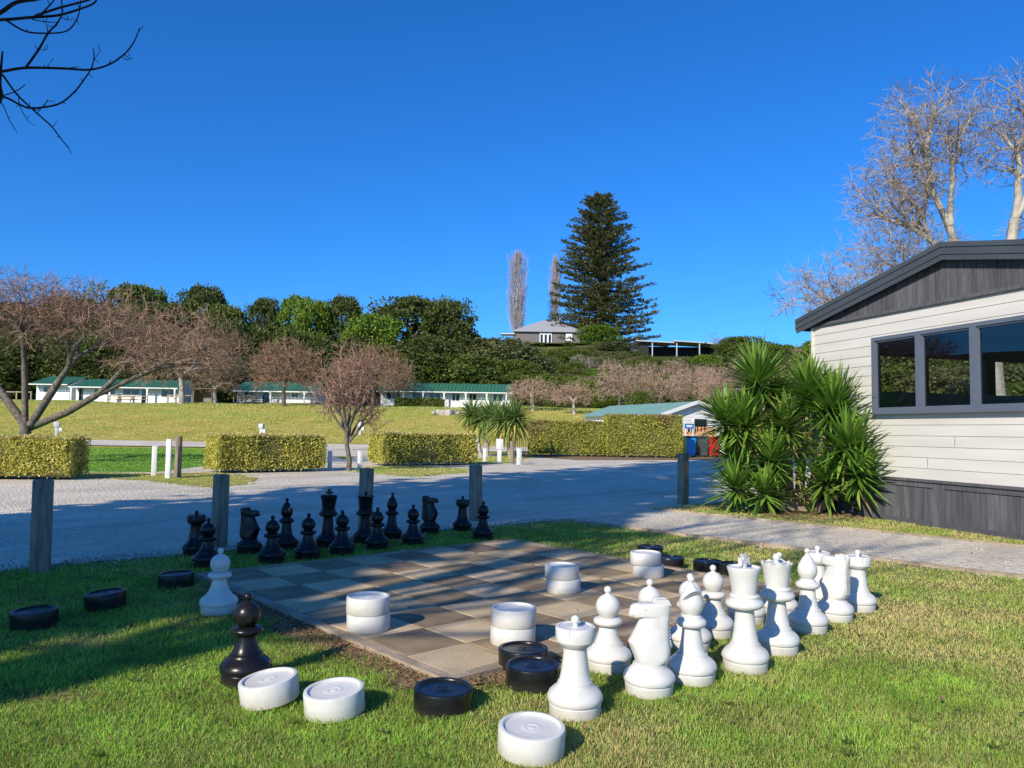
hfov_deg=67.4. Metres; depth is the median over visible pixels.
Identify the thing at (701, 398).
evergreen tree
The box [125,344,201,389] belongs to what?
evergreen tree
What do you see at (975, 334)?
window
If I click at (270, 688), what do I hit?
draughts disc
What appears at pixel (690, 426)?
blue sign
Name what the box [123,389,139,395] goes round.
window
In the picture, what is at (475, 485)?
bollard post
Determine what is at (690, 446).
wheelie bin
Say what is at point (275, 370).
bare tree
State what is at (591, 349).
evergreen tree
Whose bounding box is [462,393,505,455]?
cabbage tree
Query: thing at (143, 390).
door
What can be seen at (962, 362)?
evergreen tree
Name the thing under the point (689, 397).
evergreen tree
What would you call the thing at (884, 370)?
evergreen tree
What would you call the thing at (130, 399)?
picnic table
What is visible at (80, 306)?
evergreen tree
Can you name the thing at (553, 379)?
evergreen tree
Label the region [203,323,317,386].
evergreen tree
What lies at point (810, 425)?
evergreen tree
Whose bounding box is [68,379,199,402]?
green roofed cabin
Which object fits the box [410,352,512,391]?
evergreen tree
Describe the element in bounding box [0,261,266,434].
bare tree
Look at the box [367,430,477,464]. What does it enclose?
clipped hedge
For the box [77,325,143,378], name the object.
evergreen tree
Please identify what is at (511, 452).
service post
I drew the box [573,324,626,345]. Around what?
evergreen tree
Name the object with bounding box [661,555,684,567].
draughts disc
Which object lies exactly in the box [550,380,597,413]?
bare tree
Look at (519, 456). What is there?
white bollard
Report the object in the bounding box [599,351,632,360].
evergreen tree
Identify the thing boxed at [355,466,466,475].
grass verge
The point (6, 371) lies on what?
evergreen tree
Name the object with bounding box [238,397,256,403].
picnic table
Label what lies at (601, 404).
evergreen tree
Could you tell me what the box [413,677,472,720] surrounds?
draughts disc
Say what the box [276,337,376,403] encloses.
evergreen tree
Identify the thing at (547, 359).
evergreen tree
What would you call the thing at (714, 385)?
bare tree
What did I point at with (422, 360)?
evergreen tree
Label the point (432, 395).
window
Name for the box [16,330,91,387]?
evergreen tree
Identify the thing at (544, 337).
window
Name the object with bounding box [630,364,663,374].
evergreen tree
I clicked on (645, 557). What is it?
draughts disc
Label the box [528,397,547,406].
evergreen tree
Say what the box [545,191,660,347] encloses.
conifer tree
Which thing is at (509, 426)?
cabbage tree
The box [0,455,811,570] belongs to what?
gravel road
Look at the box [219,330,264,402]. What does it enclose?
evergreen tree
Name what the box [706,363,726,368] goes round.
evergreen tree
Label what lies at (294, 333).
evergreen tree
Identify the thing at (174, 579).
draughts disc
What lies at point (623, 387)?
bare tree
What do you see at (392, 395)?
window
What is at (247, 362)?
evergreen tree
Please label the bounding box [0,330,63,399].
evergreen tree
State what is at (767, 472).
yucca plant
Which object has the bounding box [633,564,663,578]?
draughts disc
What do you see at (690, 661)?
bishop
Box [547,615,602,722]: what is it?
rook
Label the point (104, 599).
draughts disc
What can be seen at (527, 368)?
evergreen tree
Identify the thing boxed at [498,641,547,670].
draughts disc
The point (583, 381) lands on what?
evergreen tree
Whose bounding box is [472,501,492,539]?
pawn
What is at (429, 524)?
knight
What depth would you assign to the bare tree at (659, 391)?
93.41 m
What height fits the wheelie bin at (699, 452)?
1.102 m
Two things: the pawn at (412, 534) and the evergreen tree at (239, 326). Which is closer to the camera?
the pawn at (412, 534)
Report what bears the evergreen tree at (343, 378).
on the ground at (300, 422)
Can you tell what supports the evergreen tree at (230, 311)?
on the ground at (300, 422)
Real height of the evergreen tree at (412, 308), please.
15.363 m
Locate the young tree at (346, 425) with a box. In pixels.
[304,337,397,470]
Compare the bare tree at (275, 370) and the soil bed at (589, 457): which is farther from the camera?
the bare tree at (275, 370)
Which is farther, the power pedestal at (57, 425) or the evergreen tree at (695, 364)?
the evergreen tree at (695, 364)
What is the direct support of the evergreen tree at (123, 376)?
on the ground at (300, 422)
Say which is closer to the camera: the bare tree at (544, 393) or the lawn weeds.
the lawn weeds
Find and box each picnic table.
[116,396,136,402]
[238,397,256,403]
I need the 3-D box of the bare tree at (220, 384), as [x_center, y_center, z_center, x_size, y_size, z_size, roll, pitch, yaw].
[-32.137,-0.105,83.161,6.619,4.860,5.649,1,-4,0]
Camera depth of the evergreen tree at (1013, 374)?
56.58 m
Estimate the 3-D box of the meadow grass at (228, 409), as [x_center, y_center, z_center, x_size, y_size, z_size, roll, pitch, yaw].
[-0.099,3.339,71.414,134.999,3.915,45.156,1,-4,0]
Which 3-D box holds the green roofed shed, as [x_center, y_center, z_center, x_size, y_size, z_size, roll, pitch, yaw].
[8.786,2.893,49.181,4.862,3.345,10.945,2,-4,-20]
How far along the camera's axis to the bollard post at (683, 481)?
13.28 m
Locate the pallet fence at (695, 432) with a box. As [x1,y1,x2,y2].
[681,427,714,452]
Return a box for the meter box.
[496,439,502,462]
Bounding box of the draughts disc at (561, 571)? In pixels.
[545,562,578,580]
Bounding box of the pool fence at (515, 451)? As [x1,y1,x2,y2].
[506,427,528,454]
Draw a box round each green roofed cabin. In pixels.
[28,376,87,399]
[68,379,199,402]
[231,381,327,403]
[376,383,512,406]
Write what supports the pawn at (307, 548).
on the ground at (300, 422)
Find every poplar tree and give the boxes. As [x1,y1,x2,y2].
[506,249,529,339]
[547,252,562,320]
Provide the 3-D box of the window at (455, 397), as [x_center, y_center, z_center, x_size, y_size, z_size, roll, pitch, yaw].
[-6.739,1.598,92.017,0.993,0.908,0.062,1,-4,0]
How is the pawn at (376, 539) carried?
on the ground at (300, 422)
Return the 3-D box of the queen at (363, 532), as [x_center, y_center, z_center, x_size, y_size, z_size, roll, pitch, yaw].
[-1.588,1.435,8.301,0.244,0.549,0.244,1,-3,0]
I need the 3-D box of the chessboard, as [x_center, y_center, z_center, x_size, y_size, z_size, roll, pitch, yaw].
[-0.154,1.587,6.066,3.434,0.061,3.434,4,-5,-41]
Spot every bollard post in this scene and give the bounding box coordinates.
[29,479,53,574]
[211,474,229,546]
[358,468,373,528]
[469,465,481,520]
[677,453,688,504]
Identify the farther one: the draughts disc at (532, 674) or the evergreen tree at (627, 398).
the evergreen tree at (627, 398)
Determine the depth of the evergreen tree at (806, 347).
89.25 m
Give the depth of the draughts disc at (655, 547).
7.59 m
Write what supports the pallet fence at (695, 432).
on the ground at (300, 422)
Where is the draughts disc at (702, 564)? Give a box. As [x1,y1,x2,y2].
[693,558,721,572]
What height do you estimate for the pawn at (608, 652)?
0.424 m
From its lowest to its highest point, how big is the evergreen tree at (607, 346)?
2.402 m
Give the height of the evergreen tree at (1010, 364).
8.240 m
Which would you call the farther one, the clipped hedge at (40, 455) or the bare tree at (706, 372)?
the bare tree at (706, 372)
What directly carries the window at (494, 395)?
in the green roofed cabin at (473, 391)
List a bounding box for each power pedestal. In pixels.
[53,422,62,435]
[258,424,266,433]
[358,422,364,434]
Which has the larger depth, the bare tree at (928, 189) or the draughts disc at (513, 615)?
the bare tree at (928, 189)
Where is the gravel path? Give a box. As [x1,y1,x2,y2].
[548,509,1023,573]
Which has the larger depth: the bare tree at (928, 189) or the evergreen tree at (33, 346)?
the evergreen tree at (33, 346)
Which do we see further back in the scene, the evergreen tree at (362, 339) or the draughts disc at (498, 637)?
the evergreen tree at (362, 339)
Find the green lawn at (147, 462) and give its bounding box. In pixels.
[0,447,203,476]
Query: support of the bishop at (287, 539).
on the ground at (300, 422)
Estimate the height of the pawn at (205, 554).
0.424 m
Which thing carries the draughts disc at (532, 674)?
on the ground at (300, 422)
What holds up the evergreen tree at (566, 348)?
on the ground at (300, 422)
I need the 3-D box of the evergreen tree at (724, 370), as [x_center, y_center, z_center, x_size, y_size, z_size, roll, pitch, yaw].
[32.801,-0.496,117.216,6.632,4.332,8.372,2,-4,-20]
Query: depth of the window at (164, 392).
90.01 m
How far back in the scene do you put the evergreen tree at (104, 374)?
102.63 m
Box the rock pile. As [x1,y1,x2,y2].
[432,410,459,415]
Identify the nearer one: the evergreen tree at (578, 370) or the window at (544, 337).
the evergreen tree at (578, 370)
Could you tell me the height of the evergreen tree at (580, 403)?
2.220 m
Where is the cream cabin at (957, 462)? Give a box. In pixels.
[795,239,1023,540]
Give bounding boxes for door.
[79,388,82,399]
[141,389,145,402]
[263,392,269,401]
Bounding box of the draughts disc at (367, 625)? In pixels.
[346,611,389,634]
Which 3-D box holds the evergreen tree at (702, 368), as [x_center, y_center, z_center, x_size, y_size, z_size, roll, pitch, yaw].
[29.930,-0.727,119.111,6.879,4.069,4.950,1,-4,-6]
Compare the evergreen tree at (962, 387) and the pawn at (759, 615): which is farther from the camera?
the evergreen tree at (962, 387)
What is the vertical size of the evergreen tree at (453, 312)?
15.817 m
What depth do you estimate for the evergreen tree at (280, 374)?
101.33 m
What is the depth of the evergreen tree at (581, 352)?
121.63 m
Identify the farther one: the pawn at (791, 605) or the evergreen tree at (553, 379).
the evergreen tree at (553, 379)
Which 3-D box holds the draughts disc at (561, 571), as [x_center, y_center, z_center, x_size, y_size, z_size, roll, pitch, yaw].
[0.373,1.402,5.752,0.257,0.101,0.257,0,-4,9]
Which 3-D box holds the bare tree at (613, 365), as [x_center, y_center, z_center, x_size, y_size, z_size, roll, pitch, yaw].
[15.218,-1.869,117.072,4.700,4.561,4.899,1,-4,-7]
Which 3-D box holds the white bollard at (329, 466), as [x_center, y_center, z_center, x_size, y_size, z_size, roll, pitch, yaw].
[-5.386,2.271,22.709,0.122,0.588,0.122,2,-4,-22]
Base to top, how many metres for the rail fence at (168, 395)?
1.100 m
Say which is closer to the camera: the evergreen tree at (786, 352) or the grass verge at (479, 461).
the grass verge at (479, 461)
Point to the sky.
(252, 150)
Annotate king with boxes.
[315,489,337,547]
[721,553,769,675]
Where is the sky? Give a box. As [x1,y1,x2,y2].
[0,0,1023,350]
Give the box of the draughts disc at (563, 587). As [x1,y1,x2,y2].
[546,578,580,594]
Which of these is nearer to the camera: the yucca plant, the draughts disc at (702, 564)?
the draughts disc at (702, 564)
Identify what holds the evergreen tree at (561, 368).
on the ground at (300, 422)
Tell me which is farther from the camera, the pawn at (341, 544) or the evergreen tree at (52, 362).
the evergreen tree at (52, 362)
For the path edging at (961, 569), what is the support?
on the ground at (300, 422)
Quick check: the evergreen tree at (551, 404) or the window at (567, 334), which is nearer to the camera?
the evergreen tree at (551, 404)
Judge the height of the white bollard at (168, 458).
0.966 m
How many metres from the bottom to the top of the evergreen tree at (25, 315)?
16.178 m
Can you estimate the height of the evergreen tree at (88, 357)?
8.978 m
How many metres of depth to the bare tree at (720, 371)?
104.31 m
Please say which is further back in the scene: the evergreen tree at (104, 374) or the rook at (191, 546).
the evergreen tree at (104, 374)
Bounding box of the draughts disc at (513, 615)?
[491,602,536,629]
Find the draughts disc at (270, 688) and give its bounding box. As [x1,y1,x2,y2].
[238,667,299,710]
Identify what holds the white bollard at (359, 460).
on the grass verge at (422, 474)
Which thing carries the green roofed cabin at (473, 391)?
on the ground at (300, 422)
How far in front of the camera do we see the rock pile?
71.97 m
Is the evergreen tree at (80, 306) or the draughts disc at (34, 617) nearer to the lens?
the draughts disc at (34, 617)
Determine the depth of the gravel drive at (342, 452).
38.45 m
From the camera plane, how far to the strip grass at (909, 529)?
10.63 m
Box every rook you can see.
[182,510,205,556]
[452,496,471,531]
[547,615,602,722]
[809,546,829,601]
[847,549,876,612]
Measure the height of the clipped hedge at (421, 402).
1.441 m
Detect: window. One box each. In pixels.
[43,386,50,392]
[94,388,115,394]
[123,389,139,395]
[161,389,177,396]
[244,392,253,396]
[291,393,297,397]
[386,393,396,398]
[413,393,424,397]
[429,393,439,397]
[452,393,459,400]
[468,394,476,400]
[493,394,502,401]
[540,332,551,342]
[566,333,571,340]
[693,418,706,431]
[869,315,1023,414]
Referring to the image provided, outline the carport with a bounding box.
[624,340,720,356]
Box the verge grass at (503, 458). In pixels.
[67,455,536,488]
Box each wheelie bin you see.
[686,436,696,456]
[694,436,708,456]
[708,436,719,456]
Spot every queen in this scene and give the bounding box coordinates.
[353,491,373,543]
[757,553,799,656]
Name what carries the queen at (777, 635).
on the ground at (300, 422)
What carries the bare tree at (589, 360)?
on the ground at (300, 422)
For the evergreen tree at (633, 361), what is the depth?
118.75 m
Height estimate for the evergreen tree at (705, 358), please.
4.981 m
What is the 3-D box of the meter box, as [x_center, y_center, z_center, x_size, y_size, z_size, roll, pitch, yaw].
[-0.476,2.556,28.959,0.240,0.970,0.180,2,-4,-11]
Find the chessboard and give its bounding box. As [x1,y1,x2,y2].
[194,539,799,680]
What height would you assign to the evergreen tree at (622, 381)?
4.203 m
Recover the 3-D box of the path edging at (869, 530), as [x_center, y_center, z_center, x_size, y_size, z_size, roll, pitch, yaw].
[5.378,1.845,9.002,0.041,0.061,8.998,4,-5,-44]
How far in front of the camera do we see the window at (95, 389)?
90.01 m
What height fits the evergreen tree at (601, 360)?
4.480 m
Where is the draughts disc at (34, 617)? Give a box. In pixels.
[9,605,58,631]
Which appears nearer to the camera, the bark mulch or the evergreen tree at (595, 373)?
the bark mulch
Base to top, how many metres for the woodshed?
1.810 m
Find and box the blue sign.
[685,424,693,435]
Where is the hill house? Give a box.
[501,319,582,343]
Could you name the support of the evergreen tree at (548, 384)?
on the ground at (300, 422)
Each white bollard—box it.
[151,446,157,475]
[165,439,171,477]
[327,451,331,469]
[357,451,362,469]
[483,448,486,461]
[516,448,521,464]
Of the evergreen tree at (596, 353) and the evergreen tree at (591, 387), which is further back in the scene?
the evergreen tree at (596, 353)
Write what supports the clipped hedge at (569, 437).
on the soil bed at (589, 457)
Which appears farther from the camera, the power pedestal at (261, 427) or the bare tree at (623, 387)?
the bare tree at (623, 387)
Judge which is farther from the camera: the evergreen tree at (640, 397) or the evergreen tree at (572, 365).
the evergreen tree at (572, 365)
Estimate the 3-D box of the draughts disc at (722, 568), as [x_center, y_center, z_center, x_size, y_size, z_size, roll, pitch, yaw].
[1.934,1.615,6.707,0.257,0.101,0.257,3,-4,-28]
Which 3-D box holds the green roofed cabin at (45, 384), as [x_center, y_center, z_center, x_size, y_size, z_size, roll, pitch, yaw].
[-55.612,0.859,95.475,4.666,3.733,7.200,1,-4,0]
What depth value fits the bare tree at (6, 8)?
7.29 m
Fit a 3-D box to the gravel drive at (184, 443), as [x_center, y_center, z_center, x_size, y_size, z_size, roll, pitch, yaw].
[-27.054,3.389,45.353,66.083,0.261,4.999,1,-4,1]
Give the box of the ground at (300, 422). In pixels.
[0,342,1023,767]
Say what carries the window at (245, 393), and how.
in the green roofed cabin at (264, 394)
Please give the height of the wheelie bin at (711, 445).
1.102 m
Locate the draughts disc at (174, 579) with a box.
[158,570,194,589]
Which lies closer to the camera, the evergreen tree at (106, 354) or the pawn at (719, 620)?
the pawn at (719, 620)
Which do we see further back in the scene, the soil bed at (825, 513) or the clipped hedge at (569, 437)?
the clipped hedge at (569, 437)
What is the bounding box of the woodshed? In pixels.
[193,388,212,402]
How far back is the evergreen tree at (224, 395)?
101.23 m
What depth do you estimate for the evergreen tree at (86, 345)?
102.38 m
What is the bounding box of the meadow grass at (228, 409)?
[0,399,809,448]
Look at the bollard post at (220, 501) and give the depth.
7.81 m
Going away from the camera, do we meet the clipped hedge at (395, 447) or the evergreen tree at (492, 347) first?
the clipped hedge at (395, 447)
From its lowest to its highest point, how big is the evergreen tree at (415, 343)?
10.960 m
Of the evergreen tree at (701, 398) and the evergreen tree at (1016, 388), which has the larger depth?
the evergreen tree at (701, 398)
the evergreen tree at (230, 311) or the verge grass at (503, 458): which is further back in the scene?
the evergreen tree at (230, 311)
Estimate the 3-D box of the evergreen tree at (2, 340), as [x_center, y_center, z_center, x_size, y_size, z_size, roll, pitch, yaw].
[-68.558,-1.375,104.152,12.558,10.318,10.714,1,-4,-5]
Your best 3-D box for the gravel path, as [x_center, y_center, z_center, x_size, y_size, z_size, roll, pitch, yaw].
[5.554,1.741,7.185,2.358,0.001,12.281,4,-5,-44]
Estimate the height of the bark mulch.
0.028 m
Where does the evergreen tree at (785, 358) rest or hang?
on the ground at (300, 422)
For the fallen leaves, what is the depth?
3.54 m
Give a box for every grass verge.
[75,472,256,487]
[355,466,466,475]
[472,456,528,463]
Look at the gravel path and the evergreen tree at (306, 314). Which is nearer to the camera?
the gravel path
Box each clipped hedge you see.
[0,433,91,478]
[202,432,327,472]
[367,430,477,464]
[393,397,445,406]
[527,419,605,456]
[603,413,683,457]
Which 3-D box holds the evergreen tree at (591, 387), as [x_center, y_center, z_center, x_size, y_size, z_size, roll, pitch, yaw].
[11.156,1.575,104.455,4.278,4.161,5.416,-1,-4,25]
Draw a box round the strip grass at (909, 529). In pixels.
[648,503,1023,544]
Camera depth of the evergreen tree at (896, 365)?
62.83 m
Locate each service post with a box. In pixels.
[173,436,182,476]
[510,441,513,463]
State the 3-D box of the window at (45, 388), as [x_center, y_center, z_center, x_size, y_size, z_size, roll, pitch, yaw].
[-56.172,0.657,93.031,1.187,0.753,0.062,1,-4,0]
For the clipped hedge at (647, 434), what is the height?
2.278 m
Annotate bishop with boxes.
[277,498,298,550]
[382,493,401,539]
[667,576,716,687]
[788,548,828,634]
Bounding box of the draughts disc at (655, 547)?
[637,544,662,554]
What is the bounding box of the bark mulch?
[169,585,799,701]
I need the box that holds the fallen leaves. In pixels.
[1,523,1022,767]
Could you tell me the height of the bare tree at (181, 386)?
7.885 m
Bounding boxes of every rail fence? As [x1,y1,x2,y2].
[6,391,31,399]
[167,394,192,402]
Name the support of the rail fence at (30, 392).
on the ground at (300, 422)
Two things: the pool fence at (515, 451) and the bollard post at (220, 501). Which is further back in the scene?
the pool fence at (515, 451)
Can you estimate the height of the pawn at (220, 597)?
0.424 m
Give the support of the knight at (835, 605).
on the ground at (300, 422)
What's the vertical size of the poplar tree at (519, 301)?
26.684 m
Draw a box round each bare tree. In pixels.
[0,0,142,153]
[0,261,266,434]
[127,332,240,403]
[186,362,243,403]
[247,335,320,405]
[333,343,415,406]
[377,361,421,397]
[504,375,558,410]
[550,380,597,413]
[566,354,600,371]
[592,362,645,405]
[596,363,624,375]
[601,356,626,369]
[627,369,689,402]
[635,362,659,380]
[657,357,694,383]
[668,365,720,401]
[687,365,725,384]
[693,371,743,402]
[706,365,744,395]
[707,331,723,343]
[760,56,1023,395]
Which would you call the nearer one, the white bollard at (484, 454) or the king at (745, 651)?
the king at (745, 651)
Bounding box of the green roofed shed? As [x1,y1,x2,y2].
[580,400,723,452]
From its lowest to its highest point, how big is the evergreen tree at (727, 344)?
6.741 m
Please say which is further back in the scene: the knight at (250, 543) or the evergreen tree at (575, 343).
the evergreen tree at (575, 343)
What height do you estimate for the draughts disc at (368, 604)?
0.101 m
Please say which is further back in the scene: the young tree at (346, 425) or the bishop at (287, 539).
the young tree at (346, 425)
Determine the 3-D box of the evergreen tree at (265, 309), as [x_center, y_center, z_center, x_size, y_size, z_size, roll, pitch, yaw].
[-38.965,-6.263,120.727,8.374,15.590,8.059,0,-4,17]
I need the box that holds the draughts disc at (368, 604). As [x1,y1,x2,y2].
[346,591,389,616]
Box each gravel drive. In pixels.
[86,440,527,451]
[323,449,368,456]
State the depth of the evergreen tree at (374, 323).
107.47 m
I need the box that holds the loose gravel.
[0,508,1023,579]
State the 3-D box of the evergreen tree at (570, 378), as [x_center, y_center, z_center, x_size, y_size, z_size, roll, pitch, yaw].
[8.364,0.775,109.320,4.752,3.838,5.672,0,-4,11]
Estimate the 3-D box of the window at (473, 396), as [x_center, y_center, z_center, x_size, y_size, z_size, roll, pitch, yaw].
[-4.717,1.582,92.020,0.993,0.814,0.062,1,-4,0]
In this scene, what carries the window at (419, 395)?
in the green roofed cabin at (473, 391)
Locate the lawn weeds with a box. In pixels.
[21,554,1023,758]
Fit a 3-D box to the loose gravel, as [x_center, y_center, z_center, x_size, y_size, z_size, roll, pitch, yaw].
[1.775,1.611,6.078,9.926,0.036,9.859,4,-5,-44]
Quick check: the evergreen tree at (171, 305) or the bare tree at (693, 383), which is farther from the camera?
the evergreen tree at (171, 305)
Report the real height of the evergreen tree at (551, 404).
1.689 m
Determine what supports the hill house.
on the ground at (300, 422)
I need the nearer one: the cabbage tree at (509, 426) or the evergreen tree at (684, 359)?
the cabbage tree at (509, 426)
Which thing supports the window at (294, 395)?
in the green roofed cabin at (264, 394)
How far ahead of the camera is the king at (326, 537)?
7.90 m
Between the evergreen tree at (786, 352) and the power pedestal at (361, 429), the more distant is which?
the evergreen tree at (786, 352)
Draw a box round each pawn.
[192,518,218,568]
[199,548,237,616]
[219,592,271,688]
[258,515,285,563]
[294,513,320,559]
[329,510,354,554]
[365,507,388,549]
[401,504,423,545]
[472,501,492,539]
[587,586,631,674]
[627,579,671,659]
[669,573,711,651]
[700,565,733,639]
[727,564,765,625]
[762,552,797,613]
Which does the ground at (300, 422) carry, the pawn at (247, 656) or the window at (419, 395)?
the pawn at (247, 656)
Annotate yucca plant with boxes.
[687,331,897,515]
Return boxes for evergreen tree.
[0,300,80,353]
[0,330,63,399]
[0,334,45,399]
[0,355,75,399]
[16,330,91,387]
[28,352,90,376]
[30,345,122,379]
[31,292,120,344]
[63,328,127,378]
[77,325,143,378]
[82,280,170,331]
[85,322,185,379]
[105,349,181,379]
[119,297,197,339]
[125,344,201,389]
[157,339,234,402]
[166,282,228,338]
[171,336,235,401]
[184,303,251,339]
[196,319,271,402]
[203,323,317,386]
[212,346,303,401]
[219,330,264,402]
[243,296,282,326]
[246,326,333,381]
[256,357,335,400]
[273,293,312,331]
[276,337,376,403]
[290,298,335,340]
[299,343,379,404]
[310,346,381,404]
[315,335,415,383]
[316,293,367,341]
[336,311,405,354]
[345,293,454,350]
[356,343,399,401]
[380,353,446,394]
[381,331,478,383]
[386,349,452,382]
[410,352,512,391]
[417,295,479,353]
[436,356,493,383]
[457,335,558,380]
[494,359,548,402]
[515,379,559,403]
[519,357,563,373]
[519,373,559,400]
[528,343,575,345]
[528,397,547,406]
[542,386,571,402]
[542,397,571,407]
[543,349,574,366]
[548,365,574,374]
[551,373,579,383]
[555,342,590,344]
[556,347,570,350]
[560,376,581,387]
[563,368,591,376]
[563,393,590,406]
[565,348,597,364]
[565,379,599,403]
[566,361,588,375]
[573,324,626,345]
[580,376,617,391]
[580,380,605,406]
[582,347,597,351]
[582,368,622,383]
[586,393,624,407]
[589,341,641,351]
[593,351,611,359]
[593,357,619,368]
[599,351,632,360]
[609,387,667,405]
[611,376,637,392]
[620,359,642,370]
[621,351,649,356]
[625,390,655,404]
[627,356,644,362]
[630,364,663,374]
[640,354,662,362]
[644,358,667,370]
[645,374,691,386]
[658,379,686,402]
[663,358,692,368]
[673,357,691,375]
[673,392,706,401]
[682,362,708,370]
[689,388,715,404]
[691,366,713,375]
[692,353,722,368]
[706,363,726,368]
[711,335,776,357]
[712,361,734,368]
[712,367,740,377]
[715,356,738,364]
[735,341,793,365]
[769,356,799,374]
[770,403,811,454]
[780,341,810,402]
[783,344,796,349]
[783,352,893,399]
[881,356,967,391]
[892,364,969,393]
[929,363,1023,392]
[934,360,1006,368]
[944,380,1014,395]
[1003,362,1019,366]
[1005,381,1023,395]
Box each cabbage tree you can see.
[452,396,483,455]
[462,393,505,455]
[479,395,536,457]
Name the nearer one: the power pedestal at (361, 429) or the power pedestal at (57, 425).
the power pedestal at (57, 425)
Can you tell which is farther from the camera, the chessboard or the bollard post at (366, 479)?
the bollard post at (366, 479)
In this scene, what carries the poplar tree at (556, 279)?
on the ground at (300, 422)
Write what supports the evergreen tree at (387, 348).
on the ground at (300, 422)
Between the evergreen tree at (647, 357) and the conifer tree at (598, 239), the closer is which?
the evergreen tree at (647, 357)
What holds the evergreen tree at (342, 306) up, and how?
on the ground at (300, 422)
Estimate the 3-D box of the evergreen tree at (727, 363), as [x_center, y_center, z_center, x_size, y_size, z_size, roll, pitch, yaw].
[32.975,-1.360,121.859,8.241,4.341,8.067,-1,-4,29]
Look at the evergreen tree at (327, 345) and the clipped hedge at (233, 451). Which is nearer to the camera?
the clipped hedge at (233, 451)
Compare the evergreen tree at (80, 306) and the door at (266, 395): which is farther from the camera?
the evergreen tree at (80, 306)
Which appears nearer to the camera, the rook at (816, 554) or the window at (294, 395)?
the rook at (816, 554)
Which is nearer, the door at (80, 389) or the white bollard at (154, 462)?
the white bollard at (154, 462)
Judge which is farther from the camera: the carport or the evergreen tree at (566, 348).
the carport
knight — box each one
[236,507,261,554]
[419,496,439,533]
[623,597,674,699]
[817,553,853,622]
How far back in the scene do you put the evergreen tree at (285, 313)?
118.92 m
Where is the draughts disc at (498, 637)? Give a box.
[490,625,535,646]
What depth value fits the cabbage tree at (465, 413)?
37.39 m
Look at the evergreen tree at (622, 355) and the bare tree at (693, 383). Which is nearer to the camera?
the bare tree at (693, 383)
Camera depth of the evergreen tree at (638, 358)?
123.09 m
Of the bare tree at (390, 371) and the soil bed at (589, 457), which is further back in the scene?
the bare tree at (390, 371)
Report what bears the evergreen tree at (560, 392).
on the ground at (300, 422)
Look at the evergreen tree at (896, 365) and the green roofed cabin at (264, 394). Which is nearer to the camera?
the evergreen tree at (896, 365)
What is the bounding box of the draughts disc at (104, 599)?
[83,587,126,611]
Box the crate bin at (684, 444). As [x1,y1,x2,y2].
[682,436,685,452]
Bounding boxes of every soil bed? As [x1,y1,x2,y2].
[514,454,721,459]
[711,504,875,521]
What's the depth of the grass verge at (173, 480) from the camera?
17.94 m
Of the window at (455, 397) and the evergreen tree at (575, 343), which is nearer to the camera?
the window at (455, 397)
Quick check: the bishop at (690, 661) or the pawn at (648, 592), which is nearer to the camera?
the bishop at (690, 661)
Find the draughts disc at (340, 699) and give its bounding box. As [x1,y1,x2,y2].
[303,677,364,723]
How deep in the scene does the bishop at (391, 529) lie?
8.56 m
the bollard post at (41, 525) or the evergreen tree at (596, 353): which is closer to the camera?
the bollard post at (41, 525)
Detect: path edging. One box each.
[562,518,1023,578]
[653,508,1023,546]
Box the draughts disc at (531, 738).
[497,711,565,767]
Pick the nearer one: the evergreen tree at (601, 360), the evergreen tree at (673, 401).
the evergreen tree at (673, 401)
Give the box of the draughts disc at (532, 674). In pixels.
[506,655,559,693]
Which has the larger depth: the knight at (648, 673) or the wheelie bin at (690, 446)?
the wheelie bin at (690, 446)
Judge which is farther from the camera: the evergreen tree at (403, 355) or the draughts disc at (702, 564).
the evergreen tree at (403, 355)
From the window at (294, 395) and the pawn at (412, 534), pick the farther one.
the window at (294, 395)
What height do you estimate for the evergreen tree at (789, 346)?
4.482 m
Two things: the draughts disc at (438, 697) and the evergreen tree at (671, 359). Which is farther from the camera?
the evergreen tree at (671, 359)
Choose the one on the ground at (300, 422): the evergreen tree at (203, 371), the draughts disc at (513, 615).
the evergreen tree at (203, 371)
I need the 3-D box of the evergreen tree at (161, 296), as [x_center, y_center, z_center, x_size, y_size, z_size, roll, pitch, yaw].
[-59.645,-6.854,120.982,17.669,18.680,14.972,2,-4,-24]
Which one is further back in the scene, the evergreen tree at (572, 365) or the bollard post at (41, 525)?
the evergreen tree at (572, 365)
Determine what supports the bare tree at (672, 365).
on the ground at (300, 422)
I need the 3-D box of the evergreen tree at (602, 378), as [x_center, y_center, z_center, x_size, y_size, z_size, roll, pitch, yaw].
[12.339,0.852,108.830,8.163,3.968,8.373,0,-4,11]
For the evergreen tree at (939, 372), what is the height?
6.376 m
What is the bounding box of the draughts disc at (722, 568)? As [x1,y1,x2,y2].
[718,561,737,575]
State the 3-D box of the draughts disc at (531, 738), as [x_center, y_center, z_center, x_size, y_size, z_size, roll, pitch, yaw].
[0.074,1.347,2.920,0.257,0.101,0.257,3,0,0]
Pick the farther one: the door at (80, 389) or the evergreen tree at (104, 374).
the evergreen tree at (104, 374)
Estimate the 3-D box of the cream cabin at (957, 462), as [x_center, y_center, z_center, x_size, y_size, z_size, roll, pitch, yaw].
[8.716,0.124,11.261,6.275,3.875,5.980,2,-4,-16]
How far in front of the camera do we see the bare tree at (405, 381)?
92.00 m
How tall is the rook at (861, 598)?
0.421 m
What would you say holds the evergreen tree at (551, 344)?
on the ground at (300, 422)
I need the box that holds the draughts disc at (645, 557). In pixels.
[630,550,660,565]
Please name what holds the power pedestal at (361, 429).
on the ground at (300, 422)

